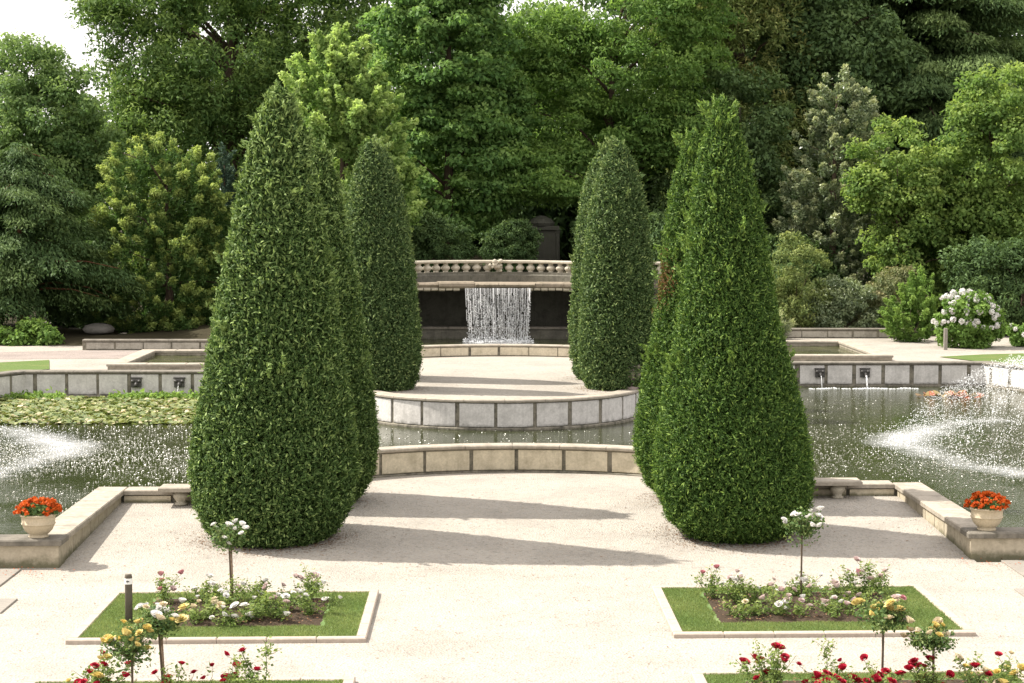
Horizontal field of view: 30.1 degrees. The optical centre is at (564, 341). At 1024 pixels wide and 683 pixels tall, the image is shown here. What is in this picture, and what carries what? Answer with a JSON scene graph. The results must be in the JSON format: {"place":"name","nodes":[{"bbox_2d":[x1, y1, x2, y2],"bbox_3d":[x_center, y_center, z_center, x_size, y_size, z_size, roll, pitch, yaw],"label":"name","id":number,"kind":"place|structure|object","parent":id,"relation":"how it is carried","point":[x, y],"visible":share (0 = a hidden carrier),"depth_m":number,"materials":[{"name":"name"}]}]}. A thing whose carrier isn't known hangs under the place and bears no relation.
{"place":"outdoors","nodes":[
{"label":"outdoors","id":0,"kind":"place"},
{"bbox_2d":[0,350,136,358],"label":"path","id":1,"kind":"structure","parent":0,"point":[87,354],"depth_m":54.86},
{"bbox_2d":[420,339,570,344],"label":"basin pool water","id":2,"kind":"structure","parent":0,"point":[459,341],"depth_m":56.90,"materials":[{"name":"grey liquid"}]},
{"bbox_2d":[0,217,1009,345],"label":"woodland floor","id":3,"kind":"structure","parent":0,"point":[74,337],"depth_m":62.03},
{"bbox_2d":[0,317,64,345],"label":"ground plants","id":4,"kind":"object","parent":3,"relation":"on","point":[33,331],"visible":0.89,"depth_m":58.60,"materials":[{"name":"green plant"}]},
{"bbox_2d":[0,28,130,315],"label":"birch tree","id":5,"kind":"object","parent":3,"relation":"on","point":[42,88],"visible":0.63,"depth_m":71.94,"materials":[{"name":"green plant"}]},
{"bbox_2d":[0,139,151,327],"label":"yew tree","id":6,"kind":"object","parent":3,"relation":"on","point":[38,197],"visible":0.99,"depth_m":61.14,"materials":[{"name":"green plant"}]},
{"bbox_2d":[40,212,118,327],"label":"undergrowth shrub","id":7,"kind":"object","parent":3,"relation":"on","point":[96,245],"visible":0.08,"depth_m":67.55,"materials":[{"name":"green plant"}]},
{"bbox_2d":[57,274,193,331],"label":"juniper shrub","id":8,"kind":"object","parent":3,"relation":"on","point":[85,319],"visible":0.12,"depth_m":65.38,"materials":[{"name":"green plant"}]},
{"bbox_2d":[85,131,233,333],"bbox_3d":[-13.416,-3.445,64.096,6.404,7.320,4.676,0,4,-3],"label":"golden yew","id":9,"kind":"object","parent":3,"relation":"on","point":[184,223],"visible":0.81,"depth_m":63.10,"materials":[{"name":"green plant"}]},
{"bbox_2d":[213,141,237,247],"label":"cypress tree","id":10,"kind":"object","parent":3,"relation":"on","point":[228,178],"visible":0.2,"depth_m":68.16,"materials":[{"name":"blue plant"}]},
{"bbox_2d":[62,0,395,226],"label":"weeping tree","id":11,"kind":"object","parent":3,"relation":"on","point":[232,100],"visible":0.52,"depth_m":77.18,"materials":[{"name":"green plant"}]},
{"bbox_2d":[277,20,427,232],"bbox_3d":[-7.474,-5.467,65.490,5.536,11.082,4.669,0,4,-3],"label":"golden maple","id":12,"kind":"object","parent":3,"relation":"on","point":[359,106],"visible":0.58,"depth_m":64.55,"materials":[{"name":"green plant"}]},
{"bbox_2d":[411,209,479,271],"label":"undergrowth shrub","id":13,"kind":"object","parent":3,"relation":"on","point":[430,235],"visible":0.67,"depth_m":66.67,"materials":[{"name":"green plant"}]},
{"bbox_2d":[355,0,545,259],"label":"maple tree","id":14,"kind":"object","parent":3,"relation":"on","point":[448,105],"visible":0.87,"depth_m":69.59,"materials":[{"name":"green plant"}]},
{"bbox_2d":[441,116,577,258],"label":"undergrowth shrub","id":15,"kind":"object","parent":3,"relation":"on","point":[522,211],"visible":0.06,"depth_m":81.18,"materials":[{"name":"green plant"}]},
{"bbox_2d":[476,218,543,271],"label":"undergrowth shrub","id":16,"kind":"object","parent":3,"relation":"on","point":[517,242],"visible":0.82,"depth_m":67.98,"materials":[{"name":"green plant"}]},
{"bbox_2d":[524,215,560,268],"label":"stone monument","id":17,"kind":"object","parent":3,"relation":"on","point":[549,249],"visible":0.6,"depth_m":69.85,"materials":[{"name":"grey stone"}]},
{"bbox_2d":[454,0,654,145],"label":"ash tree","id":18,"kind":"object","parent":3,"relation":"on","point":[640,86],"visible":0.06,"depth_m":91.15,"materials":[{"name":"green plant"}]},
{"bbox_2d":[524,111,666,268],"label":"undergrowth shrub","id":19,"kind":"object","parent":3,"relation":"on","point":[646,179],"visible":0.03,"depth_m":81.32,"materials":[{"name":"green plant"}]},
{"bbox_2d":[495,0,752,209],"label":"locust tree","id":20,"kind":"object","parent":3,"relation":"on","point":[566,52],"visible":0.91,"depth_m":71.58,"materials":[{"name":"green plant"}]},
{"bbox_2d":[647,211,666,273],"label":"undergrowth shrub","id":21,"kind":"object","parent":3,"relation":"on","point":[657,223],"visible":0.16,"depth_m":66.65,"materials":[{"name":"green plant"}]},
{"bbox_2d":[646,59,810,245],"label":"beech tree","id":22,"kind":"object","parent":3,"relation":"on","point":[766,166],"visible":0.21,"depth_m":73.06,"materials":[{"name":"green plant"}]},
{"bbox_2d":[642,0,830,219],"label":"hemlock tree","id":23,"kind":"object","parent":3,"relation":"on","point":[751,10],"visible":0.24,"depth_m":77.00,"materials":[{"name":"green plant"}]},
{"bbox_2d":[768,229,834,327],"bbox_3d":[7.897,-1.871,65.173,2.854,4.052,2.506,0,4,-3],"label":"rhododendron","id":24,"kind":"object","parent":3,"relation":"on","point":[792,300],"visible":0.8,"depth_m":64.55,"materials":[{"name":"green plant"}]},
{"bbox_2d":[765,231,850,320],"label":"undergrowth shrub","id":25,"kind":"object","parent":3,"relation":"on","point":[823,272],"visible":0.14,"depth_m":68.72,"materials":[{"name":"green plant"}]},
{"bbox_2d":[771,63,894,323],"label":"holly tree","id":26,"kind":"object","parent":3,"relation":"on","point":[802,207],"visible":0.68,"depth_m":69.72,"materials":[{"name":"green plant"}]},
{"bbox_2d":[737,0,931,258],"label":"oak tree","id":27,"kind":"object","parent":3,"relation":"on","point":[839,34],"visible":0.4,"depth_m":78.15,"materials":[{"name":"green plant"}]},
{"bbox_2d":[796,273,883,327],"bbox_3d":[9.401,-1.084,65.052,3.338,2.509,2.228,0,4,-3],"label":"rhododendron","id":28,"kind":"object","parent":3,"relation":"on","point":[844,292],"visible":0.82,"depth_m":64.58,"materials":[{"name":"green plant"}]},
{"bbox_2d":[748,0,1023,274],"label":"cedar tree","id":29,"kind":"object","parent":3,"relation":"on","point":[955,38],"visible":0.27,"depth_m":80.22,"materials":[{"name":"green plant"}]},
{"bbox_2d":[850,264,928,327],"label":"rhododendron","id":30,"kind":"object","parent":3,"relation":"on","point":[884,290],"visible":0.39,"depth_m":65.12,"materials":[{"name":"green plant"}]},
{"bbox_2d":[839,113,969,297],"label":"field maple","id":31,"kind":"object","parent":3,"relation":"on","point":[908,226],"visible":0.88,"depth_m":66.70,"materials":[{"name":"green plant"}]},
{"bbox_2d":[875,264,944,341],"bbox_3d":[11.252,-1.066,61.771,1.913,2.931,2.154,3,5,38],"label":"laurel shrub","id":32,"kind":"object","parent":3,"relation":"on","point":[911,299],"visible":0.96,"depth_m":61.54,"materials":[{"name":"green plant"}]},
{"bbox_2d":[908,61,1023,274],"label":"sycamore tree","id":33,"kind":"object","parent":3,"relation":"on","point":[985,209],"visible":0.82,"depth_m":66.79,"materials":[{"name":"green plant"}]},
{"bbox_2d":[937,232,1023,331],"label":"laurel tree","id":34,"kind":"object","parent":3,"relation":"on","point":[998,286],"visible":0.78,"depth_m":64.44,"materials":[{"name":"green plant"}]},
{"bbox_2d":[0,0,1021,208],"label":"sky","id":35,"kind":"structure","parent":0,"point":[42,17],"materials":[{"name":"white"}]},
{"bbox_2d":[0,562,1023,682],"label":"gravel ground","id":36,"kind":"structure","parent":0,"point":[599,635],"depth_m":22.96,"materials":[{"name":"beige gravel"}]},
{"bbox_2d":[25,677,355,682],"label":"bed kerb","id":37,"kind":"structure","parent":36,"relation":"on","point":[349,679],"depth_m":20.11,"materials":[{"name":"stone"}]},
{"bbox_2d":[66,590,378,644],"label":"bed kerb","id":38,"kind":"structure","parent":36,"relation":"on","point":[361,636],"depth_m":22.08,"materials":[{"name":"stone"}]},
{"bbox_2d":[78,590,369,637],"bbox_3d":[-4.104,3.369,23.433,3.230,0.001,2.630,0,4,-3],"label":"turf base","id":39,"kind":"object","parent":36,"relation":"on","point":[321,623],"visible":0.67,"depth_m":22.89,"materials":[{"name":"green plant"}]},
{"bbox_2d":[142,598,329,626],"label":"soil","id":40,"kind":"structure","parent":39,"relation":"on","point":[297,613],"depth_m":23.18,"materials":[{"name":"brown soil"}]},
{"bbox_2d":[170,573,234,604],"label":"rose bush","id":41,"kind":"object","parent":40,"relation":"on","point":[207,585],"visible":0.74,"depth_m":23.94,"materials":[{"name":"green plant"}]},
{"bbox_2d":[179,588,228,624],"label":"rose bush","id":42,"kind":"object","parent":40,"relation":"on","point":[214,603],"visible":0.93,"depth_m":23.00,"materials":[{"name":"green plant"}]},
{"bbox_2d":[210,518,248,596],"bbox_3d":[-4.264,2.898,24.246,0.506,1.298,0.604,0,4,-3],"label":"standard rose","id":43,"kind":"object","parent":40,"relation":"on","point":[230,537],"visible":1,"depth_m":24.13,"materials":[{"name":"green plant"}]},
{"bbox_2d":[195,574,271,604],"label":"rose bush","id":44,"kind":"object","parent":40,"relation":"on","point":[226,593],"visible":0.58,"depth_m":24.04,"materials":[{"name":"green plant"}]},
{"bbox_2d":[209,602,269,628],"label":"rose bush","id":45,"kind":"object","parent":40,"relation":"on","point":[247,614],"visible":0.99,"depth_m":22.82,"materials":[{"name":"green plant"}]},
{"bbox_2d":[236,578,311,620],"bbox_3d":[-3.609,3.180,23.310,0.990,0.562,1.004,0,4,-3],"label":"rose bush","id":46,"kind":"object","parent":40,"relation":"on","point":[260,599],"visible":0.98,"depth_m":23.31,"materials":[{"name":"green plant"}]},
{"bbox_2d":[278,564,327,604],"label":"rose bush","id":47,"kind":"object","parent":40,"relation":"on","point":[313,586],"visible":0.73,"depth_m":24.15,"materials":[{"name":"green plant"}]},
{"bbox_2d":[290,588,342,615],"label":"rose bush","id":48,"kind":"object","parent":40,"relation":"on","point":[306,604],"visible":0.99,"depth_m":23.39,"materials":[{"name":"green plant"}]},
{"bbox_2d":[17,376,1004,663],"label":"fallen leaves","id":49,"kind":"object","parent":36,"relation":"on","point":[515,554],"visible":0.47,"depth_m":28.36,"materials":[{"name":"brown plant"}]},
{"bbox_2d":[662,585,961,631],"bbox_3d":[3.013,3.362,23.892,3.370,0.001,2.670,0,4,-3],"label":"turf base","id":50,"kind":"object","parent":36,"relation":"on","point":[715,616],"visible":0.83,"depth_m":23.44,"materials":[{"name":"green plant"}]},
{"bbox_2d":[703,592,903,622],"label":"soil","id":51,"kind":"structure","parent":50,"relation":"on","point":[724,617],"depth_m":23.52,"materials":[{"name":"brown soil"}]},
{"bbox_2d":[713,569,784,603],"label":"rose bush","id":52,"kind":"object","parent":51,"relation":"on","point":[735,588],"visible":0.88,"depth_m":24.00,"materials":[{"name":"green plant"}]},
{"bbox_2d":[748,585,824,616],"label":"rose bush","id":53,"kind":"object","parent":51,"relation":"on","point":[782,604],"visible":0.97,"depth_m":23.42,"materials":[{"name":"green plant"}]},
{"bbox_2d":[781,506,827,593],"bbox_3d":[3.067,2.777,24.477,0.588,1.360,0.537,2,4,21],"label":"standard rose","id":54,"kind":"object","parent":51,"relation":"on","point":[804,528],"visible":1,"depth_m":24.38,"materials":[{"name":"green plant"}]},
{"bbox_2d":[792,575,871,608],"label":"rose bush","id":55,"kind":"object","parent":51,"relation":"on","point":[835,588],"visible":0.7,"depth_m":24.05,"materials":[{"name":"green plant"}]},
{"bbox_2d":[805,595,872,617],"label":"rose bush","id":56,"kind":"object","parent":51,"relation":"on","point":[832,606],"visible":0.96,"depth_m":23.44,"materials":[{"name":"green plant"}]},
{"bbox_2d":[832,556,892,597],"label":"rose bush","id":57,"kind":"object","parent":51,"relation":"on","point":[873,582],"visible":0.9,"depth_m":24.71,"materials":[{"name":"green plant"}]},
{"bbox_2d":[652,584,975,637],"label":"bed kerb","id":58,"kind":"structure","parent":36,"relation":"on","point":[671,618],"depth_m":22.52,"materials":[{"name":"stone"}]},
{"bbox_2d":[691,668,1023,682],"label":"bed kerb","id":59,"kind":"structure","parent":36,"relation":"on","point":[698,676],"depth_m":20.53,"materials":[{"name":"stone"}]},
{"bbox_2d":[703,671,1022,682],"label":"turf base","id":60,"kind":"object","parent":36,"relation":"on","point":[986,679],"visible":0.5,"depth_m":20.30,"materials":[{"name":"green plant"}]},
{"bbox_2d":[745,679,986,682],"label":"soil","id":61,"kind":"structure","parent":60,"relation":"on","point":[947,681],"depth_m":20.16,"materials":[{"name":"brown soil"}]},
{"bbox_2d":[729,638,795,682],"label":"rose bush","id":62,"kind":"object","parent":61,"relation":"on","point":[775,666],"visible":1,"depth_m":19.34,"materials":[{"name":"green plant"}]},
{"bbox_2d":[847,654,905,682],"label":"rose bush","id":63,"kind":"object","parent":61,"relation":"on","point":[875,677],"visible":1,"depth_m":19.31,"materials":[{"name":"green plant"}]},
{"bbox_2d":[851,594,914,682],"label":"standard rose","id":64,"kind":"object","parent":61,"relation":"on","point":[885,615],"visible":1,"depth_m":19.50,"materials":[{"name":"green plant"}]},
{"bbox_2d":[900,617,958,682],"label":"standard rose","id":65,"kind":"object","parent":61,"relation":"on","point":[930,638],"visible":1,"depth_m":19.24,"materials":[{"name":"green plant"}]},
{"bbox_2d":[904,654,954,682],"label":"rose bush","id":66,"kind":"object","parent":61,"relation":"on","point":[923,676],"visible":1,"depth_m":19.25,"materials":[{"name":"green plant"}]},
{"bbox_2d":[952,650,1023,682],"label":"rose bush","id":67,"kind":"object","parent":61,"relation":"on","point":[984,671],"visible":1,"depth_m":19.36,"materials":[{"name":"green plant"}]},
{"label":"turf base","id":68,"kind":"structure","parent":36,"relation":"on","visible":0},
{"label":"soil","id":69,"kind":"structure","parent":68,"relation":"on","visible":0},
{"bbox_2d":[63,650,136,682],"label":"rose bush","id":70,"kind":"object","parent":69,"relation":"on","point":[98,676],"visible":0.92,"depth_m":18.98,"materials":[{"name":"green plant"}]},
{"bbox_2d":[97,615,161,682],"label":"standard rose","id":71,"kind":"object","parent":69,"relation":"on","point":[131,639],"visible":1,"depth_m":18.71,"materials":[{"name":"green plant"}]},
{"bbox_2d":[132,601,189,680],"bbox_3d":[-4.109,3.265,19.343,0.588,1.232,0.584,0,4,-3],"label":"standard rose","id":72,"kind":"object","parent":69,"relation":"on","point":[160,620],"visible":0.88,"depth_m":19.26,"materials":[{"name":"green plant"}]},
{"bbox_2d":[221,634,281,682],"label":"rose bush","id":73,"kind":"object","parent":69,"relation":"on","point":[251,673],"visible":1,"depth_m":19.24,"materials":[{"name":"green plant"}]},
{"bbox_2d":[0,386,1023,533],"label":"pond water","id":74,"kind":"structure","parent":0,"point":[11,522],"depth_m":39.62,"materials":[{"name":"grey liquid"}]},
{"bbox_2d":[0,395,198,424],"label":"lily pads","id":75,"kind":"object","parent":74,"relation":"on","point":[112,408],"visible":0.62,"depth_m":45.24,"materials":[{"name":"green plant"}]},
{"bbox_2d":[1,386,199,399],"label":"water plants","id":76,"kind":"object","parent":74,"relation":"on","point":[137,394],"visible":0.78,"depth_m":48.34,"materials":[{"name":"green plant"}]},
{"bbox_2d":[0,370,203,396],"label":"retaining wall","id":77,"kind":"structure","parent":74,"relation":"in","point":[93,383],"depth_m":48.97,"materials":[{"name":"stone"}]},
{"bbox_2d":[373,389,639,430],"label":"curved wall","id":78,"kind":"structure","parent":74,"relation":"in","point":[509,414],"depth_m":42.17,"materials":[{"name":"stone"}]},
{"bbox_2d":[0,397,1023,516],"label":"water droplets","id":79,"kind":"object","parent":74,"relation":"on","point":[175,456],"visible":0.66,"depth_m":37.40},
{"bbox_2d":[790,361,1023,391],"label":"retaining wall","id":80,"kind":"structure","parent":74,"relation":"in","point":[899,373],"depth_m":52.80,"materials":[{"name":"stone"}]},
{"bbox_2d":[854,351,1023,479],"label":"fountain","id":81,"kind":"object","parent":74,"relation":"in","point":[1013,360],"visible":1,"depth_m":39.67,"materials":[{"name":"white liquid"}]},
{"bbox_2d":[0,321,1023,397],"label":"terrace gravel","id":82,"kind":"structure","parent":0,"point":[499,376],"depth_m":50.73,"materials":[{"name":"beige gravel"}]},
{"bbox_2d":[82,339,207,349],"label":"back wall","id":83,"kind":"structure","parent":82,"relation":"on","point":[114,344],"depth_m":56.76,"materials":[{"name":"stone"}]},
{"bbox_2d":[106,349,206,369],"bbox_3d":[-9.506,0.690,52.236,5.120,0.570,5.320,0,4,-3],"label":"stone basin","id":84,"kind":"object","parent":82,"relation":"on","point":[167,359],"visible":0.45,"depth_m":52.02,"materials":[{"name":"stone"}]},
{"bbox_2d":[341,134,425,391],"bbox_3d":[-4.363,-1.793,44.429,2.001,6.126,1.943,-3,4,-2],"label":"clipped yew","id":85,"kind":"object","parent":82,"relation":"on","point":[381,246],"visible":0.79,"depth_m":43.87,"materials":[{"name":"green plant"}]},
{"bbox_2d":[376,139,422,335],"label":"clipped yew","id":86,"kind":"object","parent":82,"relation":"on","point":[394,169],"visible":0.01,"depth_m":47.07,"materials":[{"name":"green plant"}]},
{"bbox_2d":[420,344,571,356],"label":"basin wall","id":87,"kind":"structure","parent":82,"relation":"on","point":[457,350],"depth_m":54.79,"materials":[{"name":"stone"}]},
{"bbox_2d":[416,281,658,338],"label":"cascade","id":88,"kind":"object","parent":82,"relation":"on","point":[443,314],"visible":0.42,"depth_m":59.25,"materials":[{"name":"stone"}]},
{"bbox_2d":[462,288,533,342],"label":"waterfall","id":89,"kind":"structure","parent":88,"relation":"attached to","point":[512,339],"depth_m":56.56,"materials":[{"name":"white liquid"}]},
{"bbox_2d":[414,259,660,291],"bbox_3d":[-2.191,-2.022,57.905,15.800,0.962,1.823,0,4,-3],"label":"balustrade","id":90,"kind":"object","parent":88,"relation":"on","point":[509,275],"visible":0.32,"depth_m":58.30,"materials":[{"name":"stone"}]},
{"bbox_2d":[566,139,619,379],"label":"clipped yew","id":91,"kind":"object","parent":82,"relation":"on","point":[577,259],"visible":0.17,"depth_m":46.98,"materials":[{"name":"green plant"}]},
{"bbox_2d":[575,135,657,390],"bbox_3d":[1.234,-1.802,44.790,1.982,6.126,2.042,-3,5,-39],"label":"clipped yew","id":92,"kind":"object","parent":82,"relation":"on","point":[616,295],"visible":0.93,"depth_m":44.22,"materials":[{"name":"green plant"}]},
{"bbox_2d":[786,340,892,360],"bbox_3d":[6.485,0.460,56.367,5.200,0.580,6.280,0,4,-3],"label":"stone basin","id":93,"kind":"object","parent":82,"relation":"on","point":[827,350],"visible":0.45,"depth_m":56.35,"materials":[{"name":"stone"}]},
{"bbox_2d":[785,328,903,337],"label":"back wall","id":94,"kind":"structure","parent":82,"relation":"on","point":[835,333],"depth_m":63.27,"materials":[{"name":"stone"}]},
{"bbox_2d":[931,288,1006,348],"bbox_3d":[12.557,-0.545,59.077,2.422,2.267,1.954,0,4,-3],"label":"hydrangea","id":95,"kind":"object","parent":82,"relation":"on","point":[967,331],"visible":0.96,"depth_m":58.64,"materials":[{"name":"green plant"}]},
{"bbox_2d":[61,472,975,566],"bbox_3d":[-0.791,2.794,31.167,13.070,0.190,8.320,0,4,-3],"label":"gravel court","id":96,"kind":"object","parent":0,"point":[411,529],"visible":0.64,"depth_m":29.13,"materials":[{"name":"beige gravel"}]},
{"bbox_2d":[185,78,362,548],"bbox_3d":[-4.377,-0.402,28.524,2.682,7.082,2.671,0,4,-3],"label":"clipped yew","id":97,"kind":"object","parent":96,"relation":"on","point":[273,461],"visible":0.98,"depth_m":27.83,"materials":[{"name":"green plant"}]},
{"bbox_2d":[309,134,381,503],"bbox_3d":[-4.197,-0.345,31.518,2.350,6.267,2.360,3,5,36],"label":"clipped yew","id":98,"kind":"object","parent":96,"relation":"on","point":[357,345],"visible":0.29,"depth_m":31.22,"materials":[{"name":"green plant"}]},
{"bbox_2d":[373,443,641,477],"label":"curved wall","id":99,"kind":"structure","parent":96,"relation":"on","point":[406,460],"depth_m":35.06,"materials":[{"name":"stone"}]},
{"bbox_2d":[630,125,703,490],"bbox_3d":[2.360,-0.414,31.842,2.505,6.419,2.562,0,4,-3],"label":"clipped yew","id":100,"kind":"object","parent":96,"relation":"on","point":[650,391],"visible":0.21,"depth_m":31.48,"materials":[{"name":"green plant"}]},
{"bbox_2d":[649,92,817,544],"bbox_3d":[2.590,-0.332,28.898,2.583,6.940,2.641,0,4,-3],"label":"clipped yew","id":101,"kind":"object","parent":96,"relation":"on","point":[733,461],"visible":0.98,"depth_m":28.27,"materials":[{"name":"green plant"}]},
{"bbox_2d":[813,478,862,498],"bbox_3d":[4.283,2.491,32.197,1.440,0.310,0.460,0,4,-3],"label":"stone bench","id":102,"kind":"object","parent":96,"relation":"on","point":[837,488],"visible":0.55,"depth_m":32.06,"materials":[{"name":"beige stone"}]},
{"label":"ground","id":103,"kind":"structure","parent":0,"visible":0},
{"bbox_2d":[23,0,1023,281],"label":"distant wood","id":104,"kind":"object","parent":103,"relation":"on","point":[593,4],"visible":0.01,"depth_m":94.72,"materials":[{"name":"green plant"}]},
{"label":"pond bed","id":105,"kind":"structure","parent":0,"visible":0},
{"bbox_2d":[0,487,191,567],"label":"wall","id":106,"kind":"structure","parent":105,"relation":"on","point":[77,524],"depth_m":27.90,"materials":[{"name":"stone"}]},
{"bbox_2d":[12,496,62,537],"bbox_3d":[-7.436,2.469,26.800,0.689,0.576,0.617,-1,4,-19],"label":"flower pot","id":107,"kind":"object","parent":106,"relation":"on","point":[38,518],"visible":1,"depth_m":26.64,"materials":[{"name":"ceramic"}]},
{"bbox_2d":[813,480,1023,561],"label":"wall","id":108,"kind":"structure","parent":105,"relation":"on","point":[952,522],"depth_m":29.02,"materials":[{"name":"stone"}]},
{"bbox_2d":[963,490,1010,530],"bbox_3d":[6.152,2.453,27.688,0.642,0.582,0.684,2,4,25],"label":"flower pot","id":109,"kind":"object","parent":108,"relation":"on","point":[986,513],"visible":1,"depth_m":27.52,"materials":[{"name":"ceramic"}]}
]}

